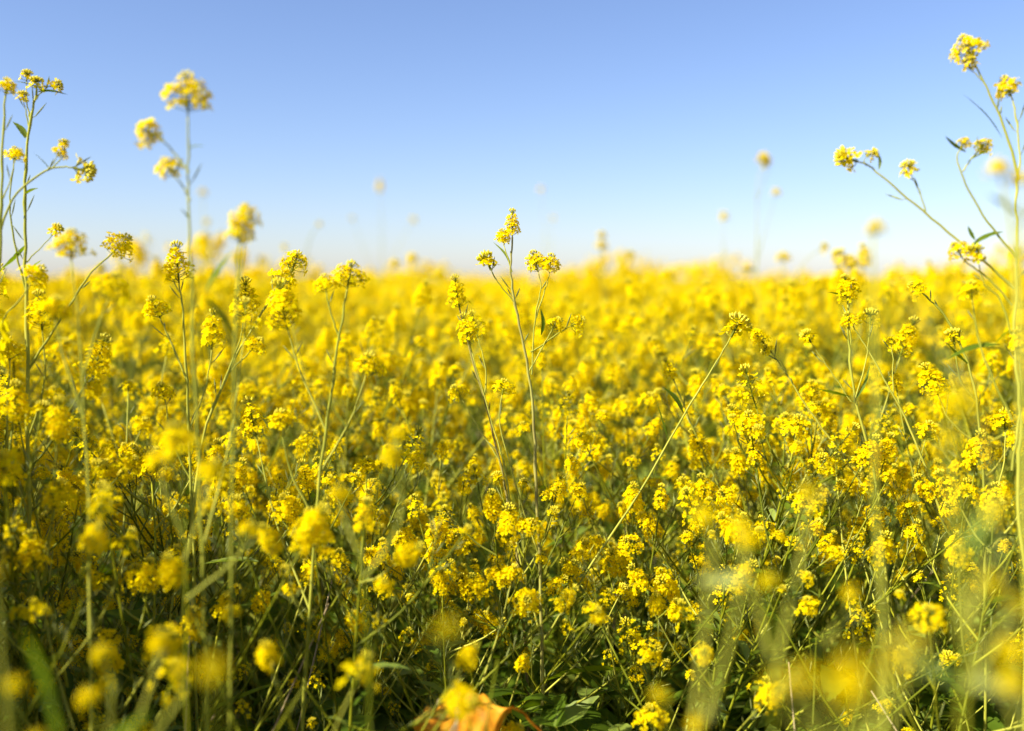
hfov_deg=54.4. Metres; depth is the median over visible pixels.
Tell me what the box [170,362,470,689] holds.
mustard plant
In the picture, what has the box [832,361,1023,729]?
mustard plant
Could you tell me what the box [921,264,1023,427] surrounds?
mustard plant
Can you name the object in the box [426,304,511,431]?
mustard plant
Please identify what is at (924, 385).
mustard plant
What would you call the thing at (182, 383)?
mustard plant
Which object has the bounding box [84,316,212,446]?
mustard plant
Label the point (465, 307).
mustard plant
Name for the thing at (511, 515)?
mustard plant
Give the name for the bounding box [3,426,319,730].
mustard plant
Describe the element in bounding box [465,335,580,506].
mustard plant
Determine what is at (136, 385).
mustard plant
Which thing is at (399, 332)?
mustard plant
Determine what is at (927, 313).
mustard plant
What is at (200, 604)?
mustard plant
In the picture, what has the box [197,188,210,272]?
mustard plant
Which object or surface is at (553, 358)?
mustard plant
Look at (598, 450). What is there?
mustard plant
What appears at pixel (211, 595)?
mustard plant
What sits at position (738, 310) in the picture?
mustard plant
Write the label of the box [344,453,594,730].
mustard plant
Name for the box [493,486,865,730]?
mustard plant
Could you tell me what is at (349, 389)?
mustard plant
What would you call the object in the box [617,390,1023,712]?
mustard plant
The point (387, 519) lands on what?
mustard plant
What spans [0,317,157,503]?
mustard plant
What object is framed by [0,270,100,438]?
mustard plant
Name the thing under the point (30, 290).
mustard plant
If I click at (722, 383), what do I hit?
mustard plant
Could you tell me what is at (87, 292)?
mustard plant
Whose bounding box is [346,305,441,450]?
mustard plant
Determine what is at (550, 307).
mustard plant
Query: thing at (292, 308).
mustard plant
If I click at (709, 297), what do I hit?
mustard plant
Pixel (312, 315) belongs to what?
mustard plant
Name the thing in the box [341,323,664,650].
mustard plant
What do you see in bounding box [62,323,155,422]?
mustard plant
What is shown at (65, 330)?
mustard plant
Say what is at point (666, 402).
mustard plant
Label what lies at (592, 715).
mustard plant
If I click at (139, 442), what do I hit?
mustard plant
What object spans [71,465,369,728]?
mustard plant
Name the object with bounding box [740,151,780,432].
mustard plant
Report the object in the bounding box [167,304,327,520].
mustard plant
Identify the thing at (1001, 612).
mustard plant
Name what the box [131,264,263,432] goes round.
mustard plant
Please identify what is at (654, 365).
mustard plant
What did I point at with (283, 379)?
mustard plant
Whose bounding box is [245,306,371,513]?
mustard plant
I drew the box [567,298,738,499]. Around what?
mustard plant
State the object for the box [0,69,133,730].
mustard plant
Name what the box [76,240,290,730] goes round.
mustard plant
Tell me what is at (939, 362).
mustard plant
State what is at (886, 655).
mustard plant
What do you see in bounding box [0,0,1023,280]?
sky
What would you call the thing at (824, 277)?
mustard plant
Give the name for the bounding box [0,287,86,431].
mustard plant
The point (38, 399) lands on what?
mustard plant
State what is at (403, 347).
mustard plant
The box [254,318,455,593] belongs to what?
mustard plant
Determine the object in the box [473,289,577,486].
mustard plant
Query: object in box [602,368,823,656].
mustard plant
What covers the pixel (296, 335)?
mustard plant
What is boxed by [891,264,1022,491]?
mustard plant
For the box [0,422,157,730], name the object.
mustard plant
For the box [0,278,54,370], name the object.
mustard plant
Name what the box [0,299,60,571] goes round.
mustard plant
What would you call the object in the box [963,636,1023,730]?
mustard plant
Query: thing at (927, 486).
mustard plant
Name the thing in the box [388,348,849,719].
mustard plant
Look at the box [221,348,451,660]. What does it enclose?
mustard plant
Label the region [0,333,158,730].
mustard plant
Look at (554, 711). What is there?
undergrowth
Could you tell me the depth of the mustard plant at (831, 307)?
3.16 m
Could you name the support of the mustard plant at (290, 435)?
on the ground
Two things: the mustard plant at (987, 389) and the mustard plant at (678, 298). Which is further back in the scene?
the mustard plant at (678, 298)
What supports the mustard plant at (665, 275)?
on the ground
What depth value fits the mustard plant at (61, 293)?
4.06 m
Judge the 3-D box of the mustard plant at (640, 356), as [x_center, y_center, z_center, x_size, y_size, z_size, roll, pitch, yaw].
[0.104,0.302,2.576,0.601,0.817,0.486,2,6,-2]
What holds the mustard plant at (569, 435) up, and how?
on the ground
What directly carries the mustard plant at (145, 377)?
on the ground
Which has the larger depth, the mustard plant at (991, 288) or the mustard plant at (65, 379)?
the mustard plant at (991, 288)
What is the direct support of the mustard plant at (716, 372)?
on the ground
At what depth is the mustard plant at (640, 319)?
2.43 m
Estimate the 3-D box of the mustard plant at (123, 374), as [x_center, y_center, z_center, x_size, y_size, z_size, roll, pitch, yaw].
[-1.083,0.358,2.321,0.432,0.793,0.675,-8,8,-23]
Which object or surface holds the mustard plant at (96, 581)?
on the ground
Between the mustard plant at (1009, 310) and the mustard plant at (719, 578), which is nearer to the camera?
the mustard plant at (719, 578)
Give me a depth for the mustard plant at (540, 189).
6.50 m
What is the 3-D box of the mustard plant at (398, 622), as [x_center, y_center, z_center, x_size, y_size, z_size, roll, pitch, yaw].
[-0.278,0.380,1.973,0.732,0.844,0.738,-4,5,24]
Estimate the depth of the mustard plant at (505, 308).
3.59 m
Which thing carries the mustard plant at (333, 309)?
on the ground
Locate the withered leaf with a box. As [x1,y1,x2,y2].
[413,687,540,730]
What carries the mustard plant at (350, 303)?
on the ground
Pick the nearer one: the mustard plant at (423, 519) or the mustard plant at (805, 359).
the mustard plant at (423, 519)
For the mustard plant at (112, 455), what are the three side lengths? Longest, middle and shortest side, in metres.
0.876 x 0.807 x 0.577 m
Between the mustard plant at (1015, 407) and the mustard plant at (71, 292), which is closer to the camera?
the mustard plant at (1015, 407)
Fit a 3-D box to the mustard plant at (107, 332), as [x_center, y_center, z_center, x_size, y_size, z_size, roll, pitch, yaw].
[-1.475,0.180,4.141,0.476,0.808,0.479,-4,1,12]
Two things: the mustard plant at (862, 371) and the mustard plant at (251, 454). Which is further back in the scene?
the mustard plant at (862, 371)
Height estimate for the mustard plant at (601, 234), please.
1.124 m
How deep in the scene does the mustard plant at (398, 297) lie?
3.29 m
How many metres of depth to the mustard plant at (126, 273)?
4.38 m
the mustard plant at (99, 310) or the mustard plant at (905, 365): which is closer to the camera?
the mustard plant at (99, 310)
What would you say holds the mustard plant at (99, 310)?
on the ground
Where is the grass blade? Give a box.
[884,268,1023,708]
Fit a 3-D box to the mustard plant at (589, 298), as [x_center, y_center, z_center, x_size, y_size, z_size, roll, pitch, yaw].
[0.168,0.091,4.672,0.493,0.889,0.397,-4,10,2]
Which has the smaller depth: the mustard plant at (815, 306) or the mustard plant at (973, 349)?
the mustard plant at (815, 306)
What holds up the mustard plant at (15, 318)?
on the ground
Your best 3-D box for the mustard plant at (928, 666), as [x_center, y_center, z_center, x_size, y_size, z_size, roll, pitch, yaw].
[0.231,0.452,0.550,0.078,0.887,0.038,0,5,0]
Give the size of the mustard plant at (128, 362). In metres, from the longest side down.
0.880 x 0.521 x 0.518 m
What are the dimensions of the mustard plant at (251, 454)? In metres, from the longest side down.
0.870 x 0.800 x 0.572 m
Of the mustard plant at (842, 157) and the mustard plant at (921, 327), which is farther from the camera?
the mustard plant at (921, 327)
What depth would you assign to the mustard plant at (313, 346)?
2.82 m
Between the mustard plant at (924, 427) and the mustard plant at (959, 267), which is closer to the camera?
the mustard plant at (924, 427)
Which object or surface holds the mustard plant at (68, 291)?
on the ground
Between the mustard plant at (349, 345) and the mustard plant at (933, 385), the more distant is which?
the mustard plant at (349, 345)
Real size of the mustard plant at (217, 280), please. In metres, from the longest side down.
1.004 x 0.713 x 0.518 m
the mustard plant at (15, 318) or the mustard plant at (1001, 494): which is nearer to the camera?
the mustard plant at (1001, 494)
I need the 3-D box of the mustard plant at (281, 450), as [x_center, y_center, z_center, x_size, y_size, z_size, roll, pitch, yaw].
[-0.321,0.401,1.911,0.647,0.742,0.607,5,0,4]
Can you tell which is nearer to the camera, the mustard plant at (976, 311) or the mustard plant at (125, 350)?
the mustard plant at (125, 350)
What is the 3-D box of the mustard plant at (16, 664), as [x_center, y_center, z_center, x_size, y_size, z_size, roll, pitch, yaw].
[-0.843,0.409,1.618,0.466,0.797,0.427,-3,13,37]
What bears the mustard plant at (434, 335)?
on the ground
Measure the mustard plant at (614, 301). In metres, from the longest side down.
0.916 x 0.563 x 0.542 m
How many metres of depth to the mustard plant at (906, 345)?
1.50 m
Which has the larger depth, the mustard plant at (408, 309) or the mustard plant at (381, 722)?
the mustard plant at (408, 309)
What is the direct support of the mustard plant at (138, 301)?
on the ground
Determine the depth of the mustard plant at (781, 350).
3.27 m
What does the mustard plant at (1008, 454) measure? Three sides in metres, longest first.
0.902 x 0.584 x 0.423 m
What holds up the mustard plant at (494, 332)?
on the ground
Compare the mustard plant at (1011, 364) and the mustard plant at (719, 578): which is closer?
the mustard plant at (719, 578)
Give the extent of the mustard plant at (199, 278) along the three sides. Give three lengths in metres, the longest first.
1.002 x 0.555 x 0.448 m
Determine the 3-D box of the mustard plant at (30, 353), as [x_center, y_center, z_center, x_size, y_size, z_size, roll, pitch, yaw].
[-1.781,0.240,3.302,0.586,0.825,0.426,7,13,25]
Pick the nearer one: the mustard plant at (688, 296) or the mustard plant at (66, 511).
the mustard plant at (66, 511)
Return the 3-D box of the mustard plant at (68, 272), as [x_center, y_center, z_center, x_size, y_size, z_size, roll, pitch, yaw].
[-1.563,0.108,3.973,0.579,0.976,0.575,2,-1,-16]
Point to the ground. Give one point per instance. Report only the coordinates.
(552, 443)
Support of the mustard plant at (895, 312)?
on the ground
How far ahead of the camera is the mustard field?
6.62 m
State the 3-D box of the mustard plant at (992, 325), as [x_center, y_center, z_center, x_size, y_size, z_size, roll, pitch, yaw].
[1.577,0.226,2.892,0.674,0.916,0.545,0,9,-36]
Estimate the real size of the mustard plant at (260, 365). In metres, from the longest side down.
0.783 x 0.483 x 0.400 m
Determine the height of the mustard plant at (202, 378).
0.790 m
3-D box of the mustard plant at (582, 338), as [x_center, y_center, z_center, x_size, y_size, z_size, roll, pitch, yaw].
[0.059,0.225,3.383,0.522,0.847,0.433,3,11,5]
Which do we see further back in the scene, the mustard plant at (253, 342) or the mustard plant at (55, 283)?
the mustard plant at (55, 283)
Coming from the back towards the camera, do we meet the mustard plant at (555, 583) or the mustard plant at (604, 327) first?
the mustard plant at (604, 327)
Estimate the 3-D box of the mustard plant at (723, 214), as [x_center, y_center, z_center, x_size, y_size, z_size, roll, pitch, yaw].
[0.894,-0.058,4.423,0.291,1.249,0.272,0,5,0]
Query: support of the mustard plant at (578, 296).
on the ground
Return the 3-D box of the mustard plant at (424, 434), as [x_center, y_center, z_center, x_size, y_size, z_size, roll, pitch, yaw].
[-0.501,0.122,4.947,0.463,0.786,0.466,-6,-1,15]
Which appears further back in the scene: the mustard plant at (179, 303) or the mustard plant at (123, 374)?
the mustard plant at (179, 303)
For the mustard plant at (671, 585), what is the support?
on the ground
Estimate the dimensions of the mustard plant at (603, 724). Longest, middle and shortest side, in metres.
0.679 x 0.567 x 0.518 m
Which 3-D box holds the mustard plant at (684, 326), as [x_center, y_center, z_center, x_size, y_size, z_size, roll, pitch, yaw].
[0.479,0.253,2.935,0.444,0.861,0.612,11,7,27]
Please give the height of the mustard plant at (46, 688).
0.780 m
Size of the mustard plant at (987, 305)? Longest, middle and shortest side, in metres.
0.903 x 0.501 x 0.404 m
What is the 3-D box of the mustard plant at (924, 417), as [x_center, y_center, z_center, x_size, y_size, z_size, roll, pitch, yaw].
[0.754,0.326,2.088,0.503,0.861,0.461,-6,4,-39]
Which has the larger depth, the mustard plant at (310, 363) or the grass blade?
the mustard plant at (310, 363)
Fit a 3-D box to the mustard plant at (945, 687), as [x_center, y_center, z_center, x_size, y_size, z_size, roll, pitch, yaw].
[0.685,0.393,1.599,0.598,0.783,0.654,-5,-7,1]
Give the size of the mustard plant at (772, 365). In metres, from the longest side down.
0.818 x 0.594 x 0.566 m
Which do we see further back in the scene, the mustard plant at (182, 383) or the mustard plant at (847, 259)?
the mustard plant at (182, 383)
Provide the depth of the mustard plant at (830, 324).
3.31 m
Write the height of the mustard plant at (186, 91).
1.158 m
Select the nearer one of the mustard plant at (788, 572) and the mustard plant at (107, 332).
the mustard plant at (788, 572)
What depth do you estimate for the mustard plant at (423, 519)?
1.58 m
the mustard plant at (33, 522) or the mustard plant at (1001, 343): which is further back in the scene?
the mustard plant at (1001, 343)
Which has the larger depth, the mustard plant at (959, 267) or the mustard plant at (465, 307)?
the mustard plant at (465, 307)
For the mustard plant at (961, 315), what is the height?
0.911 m
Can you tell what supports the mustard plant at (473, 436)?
on the ground
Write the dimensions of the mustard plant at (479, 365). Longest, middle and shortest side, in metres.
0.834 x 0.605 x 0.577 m
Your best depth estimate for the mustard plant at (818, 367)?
2.15 m
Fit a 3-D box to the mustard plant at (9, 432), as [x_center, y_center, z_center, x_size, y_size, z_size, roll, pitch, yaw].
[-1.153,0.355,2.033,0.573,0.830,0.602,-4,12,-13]
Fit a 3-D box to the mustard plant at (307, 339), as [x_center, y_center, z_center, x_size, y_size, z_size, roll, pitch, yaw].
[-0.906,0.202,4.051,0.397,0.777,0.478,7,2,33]
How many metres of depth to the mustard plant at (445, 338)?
3.19 m
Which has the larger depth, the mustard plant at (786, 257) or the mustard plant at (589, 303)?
the mustard plant at (589, 303)
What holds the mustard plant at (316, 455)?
on the ground
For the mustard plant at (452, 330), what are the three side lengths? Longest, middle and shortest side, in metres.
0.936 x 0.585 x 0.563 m
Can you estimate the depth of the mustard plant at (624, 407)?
1.72 m
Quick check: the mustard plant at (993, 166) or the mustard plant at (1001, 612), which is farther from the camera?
the mustard plant at (1001, 612)
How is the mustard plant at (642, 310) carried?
on the ground
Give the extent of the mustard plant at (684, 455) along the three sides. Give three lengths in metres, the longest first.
0.765 x 0.669 x 0.663 m
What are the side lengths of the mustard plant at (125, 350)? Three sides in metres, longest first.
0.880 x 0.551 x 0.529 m
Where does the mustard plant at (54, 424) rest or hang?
on the ground
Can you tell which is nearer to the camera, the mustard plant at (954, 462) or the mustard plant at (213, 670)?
the mustard plant at (213, 670)
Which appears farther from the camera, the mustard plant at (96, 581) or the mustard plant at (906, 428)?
the mustard plant at (906, 428)
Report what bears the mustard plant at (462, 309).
on the ground
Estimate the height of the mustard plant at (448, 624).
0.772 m
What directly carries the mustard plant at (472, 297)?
on the ground
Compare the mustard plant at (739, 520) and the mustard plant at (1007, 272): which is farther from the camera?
the mustard plant at (1007, 272)
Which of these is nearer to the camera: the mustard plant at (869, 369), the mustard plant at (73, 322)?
the mustard plant at (73, 322)
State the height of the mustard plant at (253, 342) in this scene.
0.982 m
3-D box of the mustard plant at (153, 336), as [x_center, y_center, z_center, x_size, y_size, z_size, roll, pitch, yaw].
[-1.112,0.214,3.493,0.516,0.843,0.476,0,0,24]
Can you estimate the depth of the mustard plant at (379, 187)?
6.00 m
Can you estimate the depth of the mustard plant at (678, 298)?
4.24 m
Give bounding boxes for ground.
[0,353,1015,728]
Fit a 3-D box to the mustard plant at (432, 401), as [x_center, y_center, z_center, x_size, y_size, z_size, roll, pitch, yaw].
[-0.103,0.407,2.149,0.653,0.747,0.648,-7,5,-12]
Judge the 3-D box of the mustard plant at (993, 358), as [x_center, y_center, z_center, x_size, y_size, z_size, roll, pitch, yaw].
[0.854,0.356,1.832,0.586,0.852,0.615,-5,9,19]
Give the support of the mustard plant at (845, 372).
on the ground
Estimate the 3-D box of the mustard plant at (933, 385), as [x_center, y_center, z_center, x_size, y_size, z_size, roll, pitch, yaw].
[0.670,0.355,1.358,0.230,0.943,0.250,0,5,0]
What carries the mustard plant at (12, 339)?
on the ground
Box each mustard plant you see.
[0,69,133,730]
[0,76,118,730]
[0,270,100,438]
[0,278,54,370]
[0,283,76,425]
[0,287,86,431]
[0,290,38,357]
[0,295,88,385]
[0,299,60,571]
[0,299,69,499]
[0,302,60,460]
[0,314,55,504]
[0,315,159,616]
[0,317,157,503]
[0,324,219,672]
[0,331,110,671]
[0,332,241,727]
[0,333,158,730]
[0,350,128,596]
[0,369,331,730]
[0,394,212,730]
[0,415,203,708]
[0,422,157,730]
[0,445,366,730]
[0,525,459,730]
[0,567,151,730]
[1,278,135,502]
[1,397,75,645]
[1,436,308,730]
[1,442,123,730]
[2,340,247,673]
[2,488,130,686]
[3,298,95,480]
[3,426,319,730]
[4,307,269,622]
[4,330,42,434]
[6,370,148,662]
[8,297,308,612]
[8,426,342,730]
[11,274,114,445]
[14,228,191,730]
[18,463,394,718]
[21,286,97,404]
[22,363,323,657]
[23,294,201,549]
[32,265,145,477]
[35,264,158,467]
[40,266,194,472]
[44,283,217,490]
[52,304,319,723]
[55,315,113,457]
[56,375,483,730]
[57,352,381,718]
[60,283,198,451]
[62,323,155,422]
[64,278,135,441]
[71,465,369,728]
[75,629,191,730]
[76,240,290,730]
[77,325,198,447]
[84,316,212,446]
[86,282,237,438]
[88,255,258,568]
[96,308,355,573]
[98,300,180,437]
[99,308,199,439]
[102,336,313,652]
[106,285,272,435]
[106,303,293,519]
[110,262,266,454]
[111,323,257,460]
[111,437,344,730]
[121,293,209,448]
[122,452,537,730]
[127,346,341,656]
[130,469,579,730]
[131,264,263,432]
[135,69,263,730]
[136,249,307,729]
[144,420,259,730]
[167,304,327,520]
[167,338,352,549]
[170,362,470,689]
[181,348,520,695]
[188,283,329,553]
[192,381,524,712]
[195,654,232,730]
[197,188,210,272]
[198,280,492,730]
[204,202,380,730]
[205,391,596,726]
[221,278,509,612]
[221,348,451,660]
[222,279,316,427]
[222,322,302,457]
[222,342,355,543]
[225,316,489,711]
[226,282,350,441]
[228,290,323,426]
[231,310,326,457]
[235,425,509,730]
[237,259,386,730]
[238,336,424,543]
[239,326,331,478]
[239,328,334,460]
[244,341,566,630]
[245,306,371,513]
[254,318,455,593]
[255,279,373,432]
[258,279,401,502]
[266,460,617,730]
[280,221,333,451]
[282,315,385,479]
[291,321,509,542]
[295,316,428,487]
[300,448,758,730]
[311,336,613,674]
[313,310,399,451]
[314,358,553,717]
[323,289,412,424]
[329,425,405,730]
[331,512,652,730]
[332,284,482,484]
[333,307,430,477]
[334,376,576,677]
[341,320,494,508]
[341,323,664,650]
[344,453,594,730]
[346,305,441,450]
[350,178,416,385]
[356,316,452,497]
[356,321,547,521]
[374,287,552,516]
[376,299,503,485]
[379,290,521,511]
[388,252,445,451]
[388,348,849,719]
[393,316,452,440]
[393,394,828,730]
[401,298,753,666]
[404,285,495,421]
[404,305,501,446]
[409,207,751,730]
[425,347,645,642]
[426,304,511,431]
[432,617,459,730]
[433,303,592,537]
[433,390,732,730]
[439,328,601,554]
[443,327,680,568]
[444,273,563,730]
[444,300,553,485]
[444,355,746,654]
[445,286,607,518]
[446,283,612,548]
[448,281,601,473]
[463,296,513,414]
[463,374,973,730]
[464,321,599,527]
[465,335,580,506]
[467,473,800,730]
[467,481,809,727]
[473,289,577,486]
[480,310,683,590]
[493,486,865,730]
[499,300,600,491]
[501,353,897,726]
[503,283,600,449]
[512,292,594,453]
[515,186,555,375]
[517,368,881,718]
[537,333,694,567]
[542,325,834,729]
[544,381,891,721]
[559,314,643,447]
[561,301,649,463]
[562,277,814,606]
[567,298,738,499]
[569,434,1023,730]
[573,299,709,504]
[580,322,695,493]
[581,286,679,462]
[591,287,656,429]
[594,231,634,524]
[594,324,677,501]
[600,363,1006,730]
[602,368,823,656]
[606,311,927,595]
[611,304,765,528]
[614,289,824,536]
[615,295,700,469]
[616,344,1010,696]
[617,302,780,490]
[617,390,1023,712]
[621,309,783,498]
[623,327,739,474]
[625,446,979,728]
[630,269,743,467]
[632,279,900,665]
[632,364,1012,652]
[634,268,678,513]
[637,315,796,474]
[637,332,793,482]
[644,288,790,477]
[646,283,902,546]
[650,506,761,730]
[661,315,1021,730]
[672,312,847,471]
[687,466,1023,730]
[688,243,968,628]
[705,379,1018,730]
[709,211,742,453]
[716,286,882,538]
[717,452,1023,730]
[720,348,1020,640]
[723,289,926,496]
[726,308,849,479]
[727,280,891,486]
[730,483,864,730]
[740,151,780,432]
[746,273,956,730]
[753,286,910,477]
[754,335,835,411]
[755,260,871,398]
[755,320,975,678]
[767,301,833,441]
[768,622,931,730]
[775,242,828,513]
[780,389,1010,706]
[783,323,909,458]
[787,288,925,507]
[793,307,883,486]
[795,303,970,496]
[801,324,1023,714]
[801,380,1021,638]
[811,247,881,570]
[814,299,894,440]
[822,330,1023,636]
[827,300,1014,594]
[828,295,976,505]
[831,259,1023,544]
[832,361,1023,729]
[833,33,1023,730]
[840,363,1015,645]
[843,308,989,493]
[844,416,1023,724]
[857,369,1023,730]
[864,217,887,730]
[869,284,973,494]
[875,261,1021,516]
[877,296,972,493]
[877,299,930,423]
[880,344,1023,677]
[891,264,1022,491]
[892,350,1023,654]
[898,279,1014,475]
[899,292,1023,577]
[900,382,1023,730]
[907,279,1023,730]
[908,287,1023,506]
[912,299,1023,470]
[917,316,1006,434]
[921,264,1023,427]
[929,309,1016,503]
[930,293,1016,466]
[937,282,997,450]
[956,266,1023,417]
[959,289,1023,480]
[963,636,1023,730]
[967,302,1020,594]
[982,157,1023,570]
[985,318,1022,533]
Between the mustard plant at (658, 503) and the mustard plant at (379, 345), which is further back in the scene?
the mustard plant at (379, 345)
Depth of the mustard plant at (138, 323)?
2.15 m
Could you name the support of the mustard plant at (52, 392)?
on the ground
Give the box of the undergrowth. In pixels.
[0,357,1023,730]
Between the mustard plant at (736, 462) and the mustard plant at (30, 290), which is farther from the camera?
the mustard plant at (30, 290)
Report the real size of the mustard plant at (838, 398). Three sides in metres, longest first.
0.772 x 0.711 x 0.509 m
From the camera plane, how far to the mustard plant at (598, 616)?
1.38 m
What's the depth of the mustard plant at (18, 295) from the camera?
4.24 m
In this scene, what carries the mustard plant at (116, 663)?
on the ground
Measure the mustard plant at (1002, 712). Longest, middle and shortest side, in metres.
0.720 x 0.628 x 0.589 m
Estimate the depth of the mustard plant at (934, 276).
2.93 m
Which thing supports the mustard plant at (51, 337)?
on the ground
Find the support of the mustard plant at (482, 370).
on the ground
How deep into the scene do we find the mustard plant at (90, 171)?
1.20 m
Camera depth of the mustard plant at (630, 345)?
3.64 m
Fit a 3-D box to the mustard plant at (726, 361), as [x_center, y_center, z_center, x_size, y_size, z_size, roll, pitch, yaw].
[0.428,0.377,2.007,0.693,0.794,0.650,0,-3,34]
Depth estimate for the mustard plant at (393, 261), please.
3.40 m
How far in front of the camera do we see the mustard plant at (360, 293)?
4.47 m
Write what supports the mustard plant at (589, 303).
on the ground
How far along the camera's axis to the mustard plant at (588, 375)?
2.09 m
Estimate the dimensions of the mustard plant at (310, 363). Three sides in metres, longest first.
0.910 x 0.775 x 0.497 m
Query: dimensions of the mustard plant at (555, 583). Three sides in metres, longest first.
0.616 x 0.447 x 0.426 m
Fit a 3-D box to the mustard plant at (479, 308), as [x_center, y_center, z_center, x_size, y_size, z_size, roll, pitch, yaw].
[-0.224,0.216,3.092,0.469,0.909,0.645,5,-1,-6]
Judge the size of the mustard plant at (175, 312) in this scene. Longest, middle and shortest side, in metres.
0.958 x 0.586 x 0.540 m
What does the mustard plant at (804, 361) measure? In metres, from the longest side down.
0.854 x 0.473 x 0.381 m
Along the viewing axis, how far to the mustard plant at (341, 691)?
1.75 m
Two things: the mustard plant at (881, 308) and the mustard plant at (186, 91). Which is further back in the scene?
the mustard plant at (881, 308)
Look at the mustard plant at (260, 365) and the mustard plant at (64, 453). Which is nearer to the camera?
the mustard plant at (64, 453)
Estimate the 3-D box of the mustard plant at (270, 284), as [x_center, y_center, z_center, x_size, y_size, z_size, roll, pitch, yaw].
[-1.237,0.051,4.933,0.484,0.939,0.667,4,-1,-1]
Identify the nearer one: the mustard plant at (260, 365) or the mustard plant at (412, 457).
the mustard plant at (412, 457)
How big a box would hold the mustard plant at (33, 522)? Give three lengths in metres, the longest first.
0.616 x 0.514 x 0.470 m
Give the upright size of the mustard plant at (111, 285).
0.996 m
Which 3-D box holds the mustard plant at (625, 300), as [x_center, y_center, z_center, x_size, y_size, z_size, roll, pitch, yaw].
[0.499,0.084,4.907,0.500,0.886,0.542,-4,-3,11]
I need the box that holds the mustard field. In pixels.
[0,231,1023,467]
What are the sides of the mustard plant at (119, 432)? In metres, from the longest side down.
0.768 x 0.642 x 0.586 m
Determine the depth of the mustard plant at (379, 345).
4.14 m
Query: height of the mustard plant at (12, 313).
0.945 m
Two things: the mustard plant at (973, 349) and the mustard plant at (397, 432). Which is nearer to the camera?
the mustard plant at (397, 432)
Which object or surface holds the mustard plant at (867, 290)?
on the ground
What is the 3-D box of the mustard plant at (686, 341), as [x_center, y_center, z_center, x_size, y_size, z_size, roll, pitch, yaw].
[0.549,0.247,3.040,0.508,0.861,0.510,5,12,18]
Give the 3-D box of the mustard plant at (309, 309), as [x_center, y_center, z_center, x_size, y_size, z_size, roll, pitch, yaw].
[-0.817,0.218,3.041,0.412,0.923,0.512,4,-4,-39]
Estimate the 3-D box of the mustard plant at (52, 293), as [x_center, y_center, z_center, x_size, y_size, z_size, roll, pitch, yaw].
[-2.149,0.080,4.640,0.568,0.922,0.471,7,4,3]
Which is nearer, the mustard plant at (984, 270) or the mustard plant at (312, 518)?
the mustard plant at (312, 518)
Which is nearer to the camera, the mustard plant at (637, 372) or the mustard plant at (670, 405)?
the mustard plant at (670, 405)
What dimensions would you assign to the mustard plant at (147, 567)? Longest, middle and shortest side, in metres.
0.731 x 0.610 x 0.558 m
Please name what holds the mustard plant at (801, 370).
on the ground
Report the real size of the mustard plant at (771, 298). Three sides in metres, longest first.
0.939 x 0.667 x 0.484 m
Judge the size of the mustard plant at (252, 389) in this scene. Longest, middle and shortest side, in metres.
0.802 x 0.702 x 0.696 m
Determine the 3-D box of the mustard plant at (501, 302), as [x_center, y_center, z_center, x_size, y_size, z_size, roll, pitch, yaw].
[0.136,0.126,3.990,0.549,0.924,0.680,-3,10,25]
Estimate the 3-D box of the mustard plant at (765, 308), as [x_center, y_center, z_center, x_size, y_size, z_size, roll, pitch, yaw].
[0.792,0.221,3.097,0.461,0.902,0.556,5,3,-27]
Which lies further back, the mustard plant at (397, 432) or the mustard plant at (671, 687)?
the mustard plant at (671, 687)
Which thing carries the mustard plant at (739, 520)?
on the ground
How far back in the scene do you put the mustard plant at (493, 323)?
3.17 m
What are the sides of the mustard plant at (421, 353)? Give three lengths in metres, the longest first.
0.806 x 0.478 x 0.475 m
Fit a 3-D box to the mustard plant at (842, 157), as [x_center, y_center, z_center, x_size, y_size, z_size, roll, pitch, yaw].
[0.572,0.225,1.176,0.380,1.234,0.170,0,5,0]
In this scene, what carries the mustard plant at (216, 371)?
on the ground
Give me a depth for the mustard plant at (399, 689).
1.73 m
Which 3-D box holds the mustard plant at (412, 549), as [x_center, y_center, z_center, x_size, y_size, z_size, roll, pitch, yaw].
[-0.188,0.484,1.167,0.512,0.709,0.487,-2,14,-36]
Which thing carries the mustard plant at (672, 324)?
on the ground
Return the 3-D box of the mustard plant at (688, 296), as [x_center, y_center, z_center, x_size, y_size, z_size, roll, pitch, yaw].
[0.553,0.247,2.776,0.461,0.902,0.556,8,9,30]
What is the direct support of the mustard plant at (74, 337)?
on the ground
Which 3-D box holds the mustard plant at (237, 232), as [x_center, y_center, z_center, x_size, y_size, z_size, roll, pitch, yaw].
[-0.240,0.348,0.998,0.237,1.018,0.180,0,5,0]
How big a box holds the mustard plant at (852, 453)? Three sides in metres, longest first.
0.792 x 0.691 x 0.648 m
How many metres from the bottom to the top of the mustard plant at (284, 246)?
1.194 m
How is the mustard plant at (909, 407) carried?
on the ground
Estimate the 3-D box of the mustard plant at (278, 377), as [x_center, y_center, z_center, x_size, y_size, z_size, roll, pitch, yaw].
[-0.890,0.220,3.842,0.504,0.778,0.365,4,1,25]
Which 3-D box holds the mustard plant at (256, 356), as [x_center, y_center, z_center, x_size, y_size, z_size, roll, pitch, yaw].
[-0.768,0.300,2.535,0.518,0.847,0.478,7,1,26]
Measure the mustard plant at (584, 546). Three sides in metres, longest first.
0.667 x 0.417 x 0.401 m
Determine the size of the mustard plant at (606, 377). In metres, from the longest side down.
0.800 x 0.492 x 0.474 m
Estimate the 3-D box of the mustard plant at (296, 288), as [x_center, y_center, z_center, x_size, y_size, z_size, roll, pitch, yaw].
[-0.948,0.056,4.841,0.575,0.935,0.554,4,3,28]
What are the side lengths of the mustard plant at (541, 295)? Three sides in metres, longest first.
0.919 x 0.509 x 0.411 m
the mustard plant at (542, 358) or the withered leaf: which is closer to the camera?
the withered leaf

